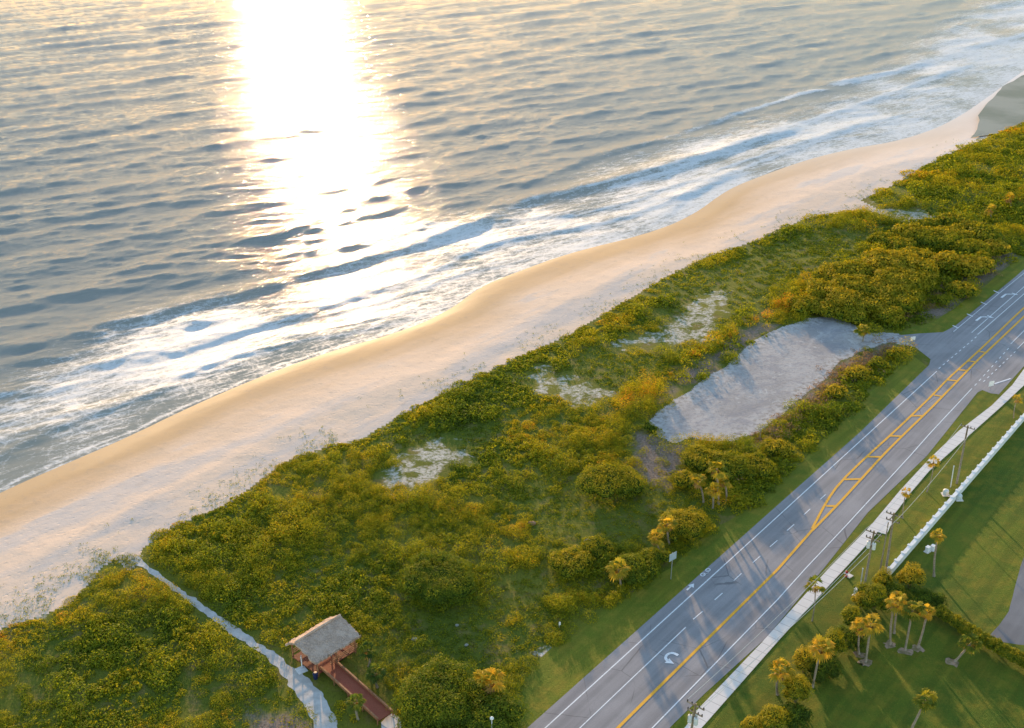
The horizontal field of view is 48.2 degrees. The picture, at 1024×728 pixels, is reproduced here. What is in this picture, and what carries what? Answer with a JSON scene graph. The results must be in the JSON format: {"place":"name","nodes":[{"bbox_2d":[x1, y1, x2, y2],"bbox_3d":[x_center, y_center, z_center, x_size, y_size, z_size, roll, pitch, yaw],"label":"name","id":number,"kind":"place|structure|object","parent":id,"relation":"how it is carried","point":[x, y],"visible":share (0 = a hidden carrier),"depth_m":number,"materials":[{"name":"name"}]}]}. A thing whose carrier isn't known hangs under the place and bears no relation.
{"place":"outdoors","nodes":[
{"label":"outdoors","id":0,"kind":"place"},
{"bbox_2d":[127,557,336,727],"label":"path","id":1,"kind":"structure","parent":0,"point":[305,689],"depth_m":154.76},
{"bbox_2d":[381,714,400,727],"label":"path","id":2,"kind":"structure","parent":0,"point":[389,721],"depth_m":146.44,"materials":[{"name":"concrete"}]},
{"bbox_2d":[0,0,1023,492],"bbox_3d":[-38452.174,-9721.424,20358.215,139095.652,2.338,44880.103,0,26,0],"label":"sea","id":3,"kind":"structure","parent":0,"point":[202,200],"depth_m":403.82,"materials":[{"name":"liquid"}]},
{"bbox_2d":[0,126,1023,727],"bbox_3d":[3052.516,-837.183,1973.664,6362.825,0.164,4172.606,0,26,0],"label":"ground","id":4,"kind":"structure","parent":0,"point":[432,454],"depth_m":187.86,"materials":[{"name":"plant"}]},
{"bbox_2d":[285,614,359,676],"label":"thatched hut","id":5,"kind":"object","parent":4,"relation":"on","point":[333,637],"visible":1,"depth_m":156.13,"materials":[{"name":"grey wood"}]},
{"bbox_2d":[316,657,393,724],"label":"boardwalk","id":6,"kind":"structure","parent":4,"relation":"on","point":[349,683],"depth_m":151.24,"materials":[{"name":"brown wood"}]},
{"bbox_2d":[345,693,366,719],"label":"palm tree","id":7,"kind":"object","parent":4,"relation":"on","point":[358,705],"visible":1,"depth_m":145.43,"materials":[{"name":"green plant"}]},
{"bbox_2d":[358,641,379,666],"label":"palm tree","id":8,"kind":"object","parent":4,"relation":"on","point":[368,654],"visible":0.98,"depth_m":154.57,"materials":[{"name":"green plant"}]},
{"bbox_2d":[364,662,386,687],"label":"palm tree","id":9,"kind":"object","parent":4,"relation":"on","point":[374,677],"visible":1,"depth_m":151.04,"materials":[{"name":"green plant"}]},
{"bbox_2d":[395,705,443,727],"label":"tree","id":10,"kind":"object","parent":4,"relation":"on","point":[419,721],"visible":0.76,"depth_m":142.07,"materials":[{"name":"green plant"}]},
{"bbox_2d":[387,652,487,727],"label":"tree","id":11,"kind":"object","parent":4,"relation":"on","point":[443,692],"visible":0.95,"depth_m":144.99,"materials":[{"name":"green plant"}]},
{"bbox_2d":[392,548,483,609],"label":"shrub","id":12,"kind":"object","parent":4,"relation":"on","point":[439,580],"visible":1,"depth_m":169.13,"materials":[{"name":"green plant"}]},
{"bbox_2d":[472,667,506,696],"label":"palm tree","id":13,"kind":"object","parent":4,"relation":"on","point":[484,682],"visible":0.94,"depth_m":145.25,"materials":[{"name":"yellow plant"}]},
{"bbox_2d":[456,686,533,727],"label":"tree","id":14,"kind":"object","parent":4,"relation":"on","point":[498,706],"visible":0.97,"depth_m":142.63,"materials":[{"name":"green plant"}]},
{"bbox_2d":[0,120,1023,727],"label":"dune scrub","id":15,"kind":"object","parent":4,"relation":"on","point":[936,174],"visible":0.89,"depth_m":190.73,"materials":[{"name":"green plant"}]},
{"bbox_2d":[546,544,596,580],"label":"bush","id":16,"kind":"object","parent":4,"relation":"on","point":[572,562],"visible":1,"depth_m":174.34,"materials":[{"name":"green plant"}]},
{"bbox_2d":[579,533,616,558],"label":"bush","id":17,"kind":"object","parent":4,"relation":"on","point":[596,545],"visible":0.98,"depth_m":178.92,"materials":[{"name":"green plant"}]},
{"bbox_2d":[571,460,651,502],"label":"bush","id":18,"kind":"object","parent":4,"relation":"on","point":[603,481],"visible":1,"depth_m":193.57,"materials":[{"name":"green plant"}]},
{"bbox_2d":[603,557,629,588],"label":"palm tree","id":19,"kind":"object","parent":4,"relation":"on","point":[617,574],"visible":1,"depth_m":170.00,"materials":[{"name":"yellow plant"}]},
{"bbox_2d":[613,552,663,586],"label":"bush","id":20,"kind":"object","parent":4,"relation":"on","point":[641,569],"visible":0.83,"depth_m":172.65,"materials":[{"name":"green plant"}]},
{"bbox_2d":[647,528,664,548],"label":"palm tree","id":21,"kind":"object","parent":4,"relation":"on","point":[656,542],"visible":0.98,"depth_m":177.57,"materials":[{"name":"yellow plant"}]},
{"bbox_2d":[640,546,674,567],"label":"bush","id":22,"kind":"object","parent":4,"relation":"on","point":[656,555],"visible":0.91,"depth_m":176.28,"materials":[{"name":"green plant"}]},
{"bbox_2d":[657,514,677,544],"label":"palm tree","id":23,"kind":"object","parent":4,"relation":"on","point":[666,527],"visible":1,"depth_m":180.03,"materials":[{"name":"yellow plant"}]},
{"bbox_2d":[657,506,711,539],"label":"bush","id":24,"kind":"object","parent":4,"relation":"on","point":[692,524],"visible":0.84,"depth_m":183.01,"materials":[{"name":"green plant"}]},
{"bbox_2d":[670,467,699,489],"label":"bush","id":25,"kind":"object","parent":4,"relation":"on","point":[679,480],"visible":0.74,"depth_m":196.28,"materials":[{"name":"green plant"}]},
{"bbox_2d":[689,473,706,502],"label":"palm tree","id":26,"kind":"object","parent":4,"relation":"on","point":[701,477],"visible":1,"depth_m":191.03,"materials":[{"name":"green plant"}]},
{"bbox_2d":[677,443,722,472],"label":"bush","id":27,"kind":"object","parent":4,"relation":"on","point":[698,458],"visible":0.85,"depth_m":201.70,"materials":[{"name":"green plant"}]},
{"bbox_2d":[703,482,723,508],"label":"palm tree","id":28,"kind":"object","parent":4,"relation":"on","point":[713,493],"visible":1,"depth_m":189.48,"materials":[{"name":"green plant"}]},
{"bbox_2d":[705,459,726,504],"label":"palm tree","id":29,"kind":"object","parent":4,"relation":"on","point":[716,473],"visible":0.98,"depth_m":188.94,"materials":[{"name":"green plant"}]},
{"bbox_2d":[515,353,926,727],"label":"verge","id":30,"kind":"structure","parent":4,"relation":"on","point":[562,670],"depth_m":170.79,"materials":[{"name":"green plant"}]},
{"bbox_2d":[705,450,754,482],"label":"bush","id":31,"kind":"object","parent":4,"relation":"on","point":[734,465],"visible":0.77,"depth_m":199.22,"materials":[{"name":"green plant"}]},
{"bbox_2d":[737,450,778,479],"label":"bush","id":32,"kind":"object","parent":4,"relation":"on","point":[762,466],"visible":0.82,"depth_m":199.81,"materials":[{"name":"green plant"}]},
{"bbox_2d":[761,437,797,457],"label":"bush","id":33,"kind":"object","parent":4,"relation":"on","point":[782,448],"visible":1,"depth_m":206.21,"materials":[{"name":"green plant"}]},
{"bbox_2d":[650,317,912,442],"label":"parking lot","id":34,"kind":"structure","parent":4,"relation":"on","point":[762,380],"depth_m":234.28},
{"bbox_2d":[786,292,825,314],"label":"tree","id":35,"kind":"object","parent":4,"relation":"on","point":[809,303],"visible":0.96,"depth_m":264.47,"materials":[{"name":"green plant"}]},
{"bbox_2d":[804,278,840,300],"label":"tree","id":36,"kind":"object","parent":4,"relation":"on","point":[817,287],"visible":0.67,"depth_m":270.05,"materials":[{"name":"green plant"}]},
{"bbox_2d":[814,301,838,317],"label":"tree","id":37,"kind":"object","parent":4,"relation":"on","point":[825,309],"visible":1,"depth_m":261.66,"materials":[{"name":"green plant"}]},
{"bbox_2d":[810,261,855,284],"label":"tree","id":38,"kind":"object","parent":4,"relation":"on","point":[827,272],"visible":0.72,"depth_m":281.17,"materials":[{"name":"green plant"}]},
{"bbox_2d":[823,383,848,398],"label":"bush","id":39,"kind":"object","parent":4,"relation":"on","point":[834,391],"visible":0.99,"depth_m":226.59,"materials":[{"name":"green plant"}]},
{"bbox_2d":[823,286,859,309],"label":"tree","id":40,"kind":"object","parent":4,"relation":"on","point":[838,298],"visible":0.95,"depth_m":263.81,"materials":[{"name":"green plant"}]},
{"bbox_2d":[834,304,868,323],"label":"tree","id":41,"kind":"object","parent":4,"relation":"on","point":[857,316],"visible":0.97,"depth_m":259.52,"materials":[{"name":"green plant"}]},
{"bbox_2d":[830,273,878,296],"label":"tree","id":42,"kind":"object","parent":4,"relation":"on","point":[853,282],"visible":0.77,"depth_m":271.06,"materials":[{"name":"green plant"}]},
{"bbox_2d":[832,258,877,278],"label":"tree","id":43,"kind":"object","parent":4,"relation":"on","point":[862,267],"visible":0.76,"depth_m":280.73,"materials":[{"name":"green plant"}]},
{"bbox_2d":[842,365,869,379],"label":"bush","id":44,"kind":"object","parent":4,"relation":"on","point":[859,372],"visible":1,"depth_m":233.68,"materials":[{"name":"green plant"}]},
{"bbox_2d":[735,254,1002,485],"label":"dry brush","id":45,"kind":"object","parent":4,"relation":"on","point":[831,376],"visible":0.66,"depth_m":233.54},
{"bbox_2d":[849,289,898,320],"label":"tree","id":46,"kind":"object","parent":4,"relation":"on","point":[871,302],"visible":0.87,"depth_m":263.19,"materials":[{"name":"green plant"}]},
{"bbox_2d":[866,231,893,248],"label":"tree","id":47,"kind":"object","parent":4,"relation":"on","point":[883,238],"visible":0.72,"depth_m":306.15,"materials":[{"name":"green plant"}]},
{"bbox_2d":[860,275,910,294],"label":"tree","id":48,"kind":"object","parent":4,"relation":"on","point":[882,284],"visible":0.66,"depth_m":270.74,"materials":[{"name":"green plant"}]},
{"bbox_2d":[861,247,915,272],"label":"tree","id":49,"kind":"object","parent":4,"relation":"on","point":[880,259],"visible":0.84,"depth_m":283.45,"materials":[{"name":"green plant"}]},
{"bbox_2d":[872,305,906,324],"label":"tree","id":50,"kind":"object","parent":4,"relation":"on","point":[897,312],"visible":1,"depth_m":258.49,"materials":[{"name":"green plant"}]},
{"bbox_2d":[871,263,931,291],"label":"tree","id":51,"kind":"object","parent":4,"relation":"on","point":[900,273],"visible":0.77,"depth_m":274.36,"materials":[{"name":"green plant"}]},
{"bbox_2d":[884,235,918,250],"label":"tree","id":52,"kind":"object","parent":4,"relation":"on","point":[895,241],"visible":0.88,"depth_m":300.54,"materials":[{"name":"green plant"}]},
{"bbox_2d":[881,283,926,312],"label":"tree","id":53,"kind":"object","parent":4,"relation":"on","point":[908,302],"visible":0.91,"depth_m":265.09,"materials":[{"name":"green plant"}]},
{"bbox_2d":[888,222,939,239],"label":"tree","id":54,"kind":"object","parent":4,"relation":"on","point":[910,230],"visible":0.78,"depth_m":308.62,"materials":[{"name":"green plant"}]},
{"bbox_2d":[902,246,938,263],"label":"tree","id":55,"kind":"object","parent":4,"relation":"on","point":[926,254],"visible":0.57,"depth_m":290.39,"materials":[{"name":"green plant"}]},
{"bbox_2d":[914,257,938,281],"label":"tree","id":56,"kind":"object","parent":4,"relation":"on","point":[927,266],"visible":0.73,"depth_m":279.30,"materials":[{"name":"green plant"}]},
{"bbox_2d":[915,217,944,228],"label":"tree","id":57,"kind":"object","parent":4,"relation":"on","point":[932,222],"visible":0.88,"depth_m":317.10,"materials":[{"name":"green plant"}]},
{"bbox_2d":[912,228,961,250],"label":"tree","id":58,"kind":"object","parent":4,"relation":"on","point":[934,238],"visible":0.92,"depth_m":302.07,"materials":[{"name":"green plant"}]},
{"bbox_2d":[930,249,963,272],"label":"tree","id":59,"kind":"object","parent":4,"relation":"on","point":[940,259],"visible":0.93,"depth_m":285.07,"materials":[{"name":"green plant"}]},
{"bbox_2d":[934,212,970,225],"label":"tree","id":60,"kind":"object","parent":4,"relation":"on","point":[949,218],"visible":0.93,"depth_m":317.74,"materials":[{"name":"green plant"}]},
{"bbox_2d":[936,223,976,241],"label":"tree","id":61,"kind":"object","parent":4,"relation":"on","point":[964,234],"visible":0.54,"depth_m":306.64,"materials":[{"name":"green plant"}]},
{"bbox_2d":[942,281,980,297],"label":"bush","id":62,"kind":"object","parent":4,"relation":"on","point":[962,289],"visible":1,"depth_m":272.65,"materials":[{"name":"green plant"}]},
{"bbox_2d":[899,256,1023,333],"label":"verge","id":63,"kind":"structure","parent":4,"relation":"on","point":[955,316],"depth_m":270.32,"materials":[{"name":"green plant"}]},
{"bbox_2d":[952,238,991,255],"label":"tree","id":64,"kind":"object","parent":4,"relation":"on","point":[974,246],"visible":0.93,"depth_m":296.43,"materials":[{"name":"green plant"}]},
{"bbox_2d":[951,254,997,278],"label":"tree","id":65,"kind":"object","parent":4,"relation":"on","point":[975,266],"visible":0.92,"depth_m":283.78,"materials":[{"name":"green plant"}]},
{"bbox_2d":[969,221,1002,242],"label":"tree","id":66,"kind":"object","parent":4,"relation":"on","point":[988,231],"visible":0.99,"depth_m":306.78,"materials":[{"name":"green plant"}]},
{"bbox_2d":[984,238,1011,255],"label":"tree","id":67,"kind":"object","parent":4,"relation":"on","point":[1001,246],"visible":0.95,"depth_m":298.79,"materials":[{"name":"green plant"}]},
{"bbox_2d":[0,71,1023,629],"bbox_3d":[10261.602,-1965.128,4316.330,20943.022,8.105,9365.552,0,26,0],"label":"beach","id":68,"kind":"structure","parent":0,"point":[136,489],"depth_m":232.42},
{"bbox_2d":[0,128,1002,624],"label":"beach grass","id":69,"kind":"structure","parent":68,"relation":"on","point":[126,560],"depth_m":181.91,"materials":[{"name":"green plant"}]},
{"bbox_2d":[528,270,1023,727],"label":"road","id":70,"kind":"structure","parent":0,"point":[939,349],"depth_m":179.73,"materials":[{"name":"asphalt"}]},
{"bbox_2d":[545,273,1023,727],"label":"lane line","id":71,"kind":"object","parent":70,"relation":"on","point":[777,540],"visible":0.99,"depth_m":177.79,"materials":[{"name":"white paint"}]},
{"bbox_2d":[616,307,1023,727],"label":"line","id":72,"kind":"object","parent":70,"relation":"on","point":[813,528],"visible":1,"depth_m":198.95,"materials":[{"name":"yellow paint"}]},
{"bbox_2d":[670,367,1023,727],"bbox_3d":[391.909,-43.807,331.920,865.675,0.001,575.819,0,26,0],"label":"lawn","id":73,"kind":"structure","parent":0,"point":[979,555],"depth_m":165.92,"materials":[{"name":"green plant"}]},
{"bbox_2d":[687,699,704,727],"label":"utility pole","id":74,"kind":"object","parent":73,"relation":"on","point":[693,719],"visible":1,"depth_m":136.46,"materials":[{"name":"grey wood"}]},
{"bbox_2d":[739,714,763,727],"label":"shrub","id":75,"kind":"object","parent":73,"relation":"on","point":[751,722],"visible":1,"depth_m":143.57,"materials":[{"name":"green plant"}]},
{"bbox_2d":[756,703,791,727],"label":"shrub","id":76,"kind":"object","parent":73,"relation":"on","point":[772,716],"visible":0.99,"depth_m":144.03,"materials":[{"name":"green plant"}]},
{"bbox_2d":[767,657,796,695],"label":"palm tree","id":77,"kind":"object","parent":73,"relation":"on","point":[779,676],"visible":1,"depth_m":149.01,"materials":[{"name":"yellow plant"}]},
{"bbox_2d":[781,700,813,727],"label":"shrub","id":78,"kind":"object","parent":73,"relation":"on","point":[799,714],"visible":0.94,"depth_m":145.16,"materials":[{"name":"green plant"}]},
{"bbox_2d":[781,672,814,702],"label":"shrub","id":79,"kind":"object","parent":73,"relation":"on","point":[798,686],"visible":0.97,"depth_m":148.18,"materials":[{"name":"green plant"}]},
{"bbox_2d":[791,645,815,671],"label":"shrub","id":80,"kind":"object","parent":73,"relation":"on","point":[803,657],"visible":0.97,"depth_m":153.55,"materials":[{"name":"green plant"}]},
{"bbox_2d":[803,575,826,620],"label":"palm tree","id":81,"kind":"object","parent":73,"relation":"on","point":[816,587],"visible":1,"depth_m":162.02,"materials":[{"name":"green plant"}]},
{"bbox_2d":[807,633,835,687],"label":"palm tree","id":82,"kind":"object","parent":73,"relation":"on","point":[825,653],"visible":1,"depth_m":149.02,"materials":[{"name":"yellow plant"}]},
{"bbox_2d":[803,653,843,684],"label":"shrub","id":83,"kind":"object","parent":73,"relation":"on","point":[830,667],"visible":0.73,"depth_m":152.81,"materials":[{"name":"green plant"}]},
{"bbox_2d":[819,626,848,656],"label":"shrub","id":84,"kind":"object","parent":73,"relation":"on","point":[836,638],"visible":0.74,"depth_m":156.57,"materials":[{"name":"green plant"}]},
{"bbox_2d":[834,625,867,651],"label":"shrub","id":85,"kind":"object","parent":73,"relation":"on","point":[850,639],"visible":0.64,"depth_m":158.43,"materials":[{"name":"green plant"}]},
{"bbox_2d":[839,604,865,627],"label":"shrub","id":86,"kind":"object","parent":73,"relation":"on","point":[849,614],"visible":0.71,"depth_m":162.49,"materials":[{"name":"green plant"}]},
{"bbox_2d":[850,617,869,654],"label":"palm tree","id":87,"kind":"object","parent":73,"relation":"on","point":[854,627],"visible":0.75,"depth_m":156.31,"materials":[{"name":"yellow plant"}]},
{"bbox_2d":[857,658,871,666],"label":"mulch","id":88,"kind":"object","parent":73,"relation":"on","point":[863,663],"visible":1,"depth_m":156.74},
{"bbox_2d":[857,612,884,662],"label":"palm tree","id":89,"kind":"object","parent":88,"relation":"on","point":[869,630],"visible":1,"depth_m":153.86,"materials":[{"name":"yellow plant"}]},
{"bbox_2d":[853,581,889,612],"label":"shrub","id":90,"kind":"object","parent":73,"relation":"on","point":[874,597],"visible":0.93,"depth_m":165.34,"materials":[{"name":"green plant"}]},
{"bbox_2d":[863,529,881,583],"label":"utility pole","id":91,"kind":"object","parent":73,"relation":"on","point":[871,544],"visible":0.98,"depth_m":165.79,"materials":[{"name":"grey wood"}]},
{"bbox_2d":[871,566,892,586],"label":"shrub","id":92,"kind":"object","parent":73,"relation":"on","point":[883,577],"visible":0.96,"depth_m":170.35,"materials":[{"name":"green plant"}]},
{"bbox_2d":[884,640,895,648],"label":"mulch","id":93,"kind":"object","parent":73,"relation":"on","point":[887,645],"visible":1,"depth_m":159.95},
{"bbox_2d":[885,594,904,644],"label":"palm tree","id":94,"kind":"object","parent":93,"relation":"on","point":[893,606],"visible":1,"depth_m":156.90,"materials":[{"name":"yellow plant"}]},
{"bbox_2d":[884,581,912,604],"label":"shrub","id":95,"kind":"object","parent":73,"relation":"on","point":[890,588],"visible":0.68,"depth_m":167.97,"materials":[{"name":"green plant"}]},
{"bbox_2d":[897,647,912,654],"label":"mulch","id":96,"kind":"object","parent":73,"relation":"on","point":[907,652],"visible":1,"depth_m":158.80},
{"bbox_2d":[898,600,927,650],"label":"palm tree","id":97,"kind":"object","parent":96,"relation":"on","point":[907,613],"visible":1,"depth_m":155.59,"materials":[{"name":"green plant"}]},
{"bbox_2d":[894,561,925,588],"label":"tree","id":98,"kind":"object","parent":73,"relation":"on","point":[911,575],"visible":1,"depth_m":169.82,"materials":[{"name":"green plant"}]},
{"bbox_2d":[912,644,924,651],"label":"mulch","id":99,"kind":"object","parent":73,"relation":"on","point":[914,648],"visible":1,"depth_m":159.37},
{"bbox_2d":[916,603,935,647],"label":"palm tree","id":100,"kind":"object","parent":99,"relation":"on","point":[930,614],"visible":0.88,"depth_m":156.83,"materials":[{"name":"yellow plant"}]},
{"bbox_2d":[911,687,937,727],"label":"palm tree","id":101,"kind":"object","parent":73,"relation":"on","point":[924,705],"visible":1,"depth_m":142.50,"materials":[{"name":"green plant"}]},
{"bbox_2d":[907,584,948,613],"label":"shrub","id":102,"kind":"object","parent":73,"relation":"on","point":[934,599],"visible":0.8,"depth_m":166.76,"materials":[{"name":"green plant"}]},
{"bbox_2d":[930,528,947,576],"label":"palm tree","id":103,"kind":"object","parent":73,"relation":"on","point":[940,539],"visible":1,"depth_m":171.28,"materials":[{"name":"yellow plant"}]},
{"bbox_2d":[887,413,1023,575],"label":"garden wall","id":104,"kind":"structure","parent":73,"relation":"on","point":[916,540],"depth_m":192.19,"materials":[{"name":"white paint"}]},
{"bbox_2d":[953,632,983,662],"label":"palm tree","id":105,"kind":"object","parent":73,"relation":"on","point":[969,648],"visible":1,"depth_m":155.42,"materials":[{"name":"green plant"}]},
{"bbox_2d":[934,604,1023,667],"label":"hedge","id":106,"kind":"object","parent":73,"relation":"on","point":[958,622],"visible":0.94,"depth_m":158.88,"materials":[{"name":"green plant"}]},
{"bbox_2d":[685,370,1023,727],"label":"pavement","id":107,"kind":"structure","parent":0,"point":[838,566],"depth_m":175.35,"materials":[{"name":"concrete"}]},
{"bbox_2d":[971,75,1023,137],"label":"sand flat","id":108,"kind":"structure","parent":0,"point":[1003,108],"depth_m":444.37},
{"bbox_2d":[990,559,1023,644],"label":"driveway","id":109,"kind":"structure","parent":0,"point":[1009,628],"depth_m":164.88,"materials":[{"name":"asphalt"}]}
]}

